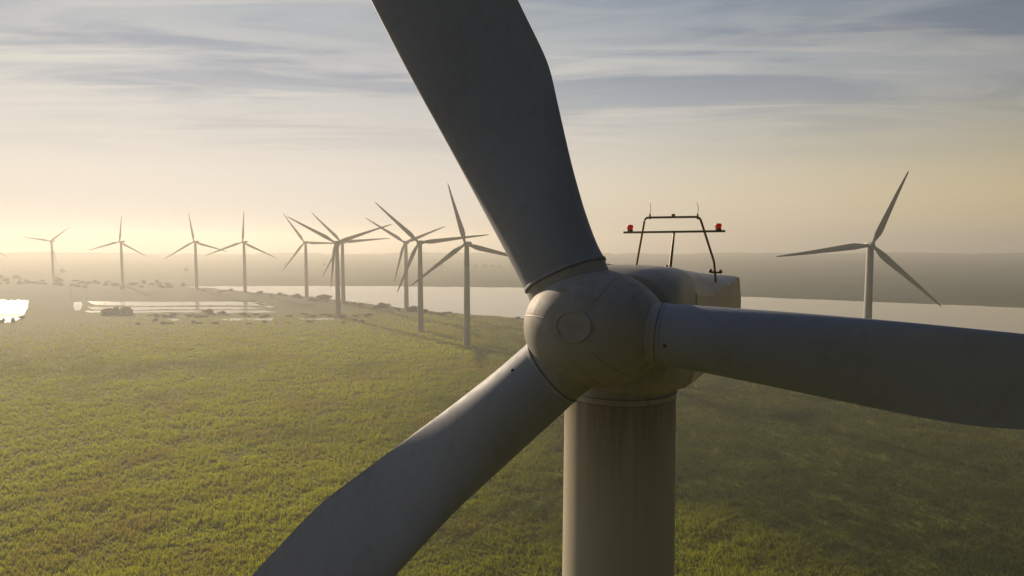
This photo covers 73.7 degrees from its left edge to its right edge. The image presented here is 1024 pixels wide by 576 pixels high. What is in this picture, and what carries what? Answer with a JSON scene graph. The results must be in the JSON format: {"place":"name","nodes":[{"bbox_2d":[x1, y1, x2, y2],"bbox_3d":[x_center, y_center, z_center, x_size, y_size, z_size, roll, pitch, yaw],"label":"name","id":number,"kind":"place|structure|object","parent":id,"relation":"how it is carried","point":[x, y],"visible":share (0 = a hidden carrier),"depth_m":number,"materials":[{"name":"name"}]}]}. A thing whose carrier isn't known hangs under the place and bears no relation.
{"place":"outdoors","nodes":[
{"label":"outdoors","id":0,"kind":"place"},
{"bbox_2d":[0,299,27,321],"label":"pond","id":1,"kind":"structure","parent":0,"point":[10,309],"depth_m":765.06,"materials":[{"name":"liquid"}]},
{"bbox_2d":[73,302,81,310],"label":"pond","id":2,"kind":"structure","parent":0,"point":[77,305],"depth_m":799.92,"materials":[{"name":"liquid"}]},
{"bbox_2d":[89,307,261,309],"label":"pond","id":3,"kind":"structure","parent":0,"point":[143,308],"depth_m":765.06,"materials":[{"name":"white liquid"}]},
{"bbox_2d":[88,301,267,305],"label":"pond","id":4,"kind":"structure","parent":0,"point":[165,303],"depth_m":824.98,"materials":[{"name":"white liquid"}]},
{"bbox_2d":[133,310,271,312],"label":"pond","id":5,"kind":"structure","parent":0,"point":[239,311],"depth_m":733.11,"materials":[{"name":"grey liquid"}]},
{"bbox_2d":[222,318,272,320],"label":"pond","id":6,"kind":"structure","parent":0,"point":[237,319],"depth_m":659.64,"materials":[{"name":"grey liquid"}]},
{"bbox_2d":[296,318,333,319],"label":"pond","id":7,"kind":"structure","parent":0,"point":[317,318],"depth_m":668.01,"materials":[{"name":"grey liquid"}]},
{"bbox_2d":[0,254,1023,575],"bbox_3d":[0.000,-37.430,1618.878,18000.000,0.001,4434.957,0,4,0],"label":"ground","id":8,"kind":"structure","parent":0,"point":[992,280],"depth_m":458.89,"materials":[{"name":"green plant"}]},
{"bbox_2d":[25,228,67,276],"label":"wind turbine","id":9,"kind":"object","parent":8,"relation":"on","point":[52,240],"visible":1,"depth_m":1397.96,"materials":[{"name":"white metal"}]},
{"bbox_2d":[101,309,132,314],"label":"shed","id":10,"kind":"structure","parent":8,"relation":"on","point":[116,311],"depth_m":698.07,"materials":[{"name":"grey metal"}]},
{"bbox_2d":[90,215,146,284],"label":"wind turbine","id":11,"kind":"object","parent":8,"relation":"on","point":[121,262],"visible":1,"depth_m":1159.10,"materials":[{"name":"white metal"}]},
{"bbox_2d":[166,213,226,288],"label":"wind turbine","id":12,"kind":"object","parent":8,"relation":"on","point":[195,261],"visible":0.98,"depth_m":1056.00,"materials":[{"name":"white metal"}]},
{"bbox_2d":[200,309,213,313],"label":"bush","id":13,"kind":"object","parent":8,"relation":"on","point":[209,311],"visible":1,"depth_m":710.84,"materials":[{"name":"green plant"}]},
{"bbox_2d":[205,214,275,291],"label":"wind turbine","id":14,"kind":"object","parent":8,"relation":"on","point":[244,267],"visible":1,"depth_m":997.12,"materials":[{"name":"white metal"}]},
{"bbox_2d":[282,215,345,295],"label":"wind turbine","id":15,"kind":"object","parent":8,"relation":"on","point":[305,243],"visible":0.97,"depth_m":935.79,"materials":[{"name":"white metal"}]},
{"bbox_2d":[315,294,331,299],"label":"bush","id":16,"kind":"object","parent":8,"relation":"on","point":[324,296],"visible":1,"depth_m":878.58,"materials":[{"name":"green plant"}]},
{"bbox_2d":[287,216,391,317],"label":"wind turbine","id":17,"kind":"object","parent":8,"relation":"on","point":[335,254],"visible":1,"depth_m":672.92,"materials":[{"name":"white metal"}]},
{"bbox_2d":[311,212,389,303],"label":"wind turbine","id":18,"kind":"object","parent":8,"relation":"on","point":[343,300],"visible":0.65,"depth_m":813.38,"materials":[{"name":"white metal"}]},
{"bbox_2d":[375,302,390,307],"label":"bush","id":19,"kind":"object","parent":8,"relation":"on","point":[379,305],"visible":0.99,"depth_m":775.92,"materials":[{"name":"green plant"}]},
{"bbox_2d":[366,218,444,309],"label":"wind turbine","id":20,"kind":"object","parent":8,"relation":"on","point":[404,248],"visible":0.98,"depth_m":749.45,"materials":[{"name":"white metal"}]},
{"bbox_2d":[408,306,417,310],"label":"bush","id":21,"kind":"object","parent":8,"relation":"on","point":[413,308],"visible":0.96,"depth_m":738.79,"materials":[{"name":"green plant"}]},
{"bbox_2d":[375,202,488,331],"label":"wind turbine","id":22,"kind":"object","parent":8,"relation":"on","point":[420,281],"visible":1,"depth_m":570.00,"materials":[{"name":"white metal"}]},
{"bbox_2d":[410,184,507,345],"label":"wind turbine","id":23,"kind":"object","parent":8,"relation":"on","point":[466,245],"visible":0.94,"depth_m":491.94,"materials":[{"name":"white metal"}]},
{"bbox_2d":[0,252,1023,253],"bbox_3d":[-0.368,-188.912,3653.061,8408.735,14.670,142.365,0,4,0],"label":"woodland","id":24,"kind":"object","parent":8,"relation":"on","point":[492,253],"visible":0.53,"depth_m":3625.97,"materials":[{"name":"green plant"}]},
{"bbox_2d":[252,0,1023,575],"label":"wind turbine","id":25,"kind":"object","parent":8,"relation":"on","point":[608,360],"visible":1,"depth_m":15.73,"materials":[{"name":"paint"}]},
{"bbox_2d":[776,171,941,318],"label":"wind turbine","id":26,"kind":"object","parent":8,"relation":"on","point":[870,247],"visible":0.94,"depth_m":385.05,"materials":[{"name":"white metal"}]},
{"bbox_2d":[0,241,1023,253],"bbox_3d":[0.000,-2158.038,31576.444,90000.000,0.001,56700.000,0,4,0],"label":"sea","id":27,"kind":"structure","parent":0,"point":[611,247],"depth_m":6769.60,"materials":[{"name":"liquid"}]},
{"bbox_2d":[0,0,1023,240],"label":"sky","id":28,"kind":"structure","parent":0,"point":[782,120],"materials":[{"name":"grey"}]},
{"bbox_2d":[198,286,1023,333],"bbox_3d":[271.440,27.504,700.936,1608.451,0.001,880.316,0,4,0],"label":"river","id":29,"kind":"structure","parent":0,"point":[512,302],"depth_m":799.82,"materials":[{"name":"grey liquid"}]}
]}

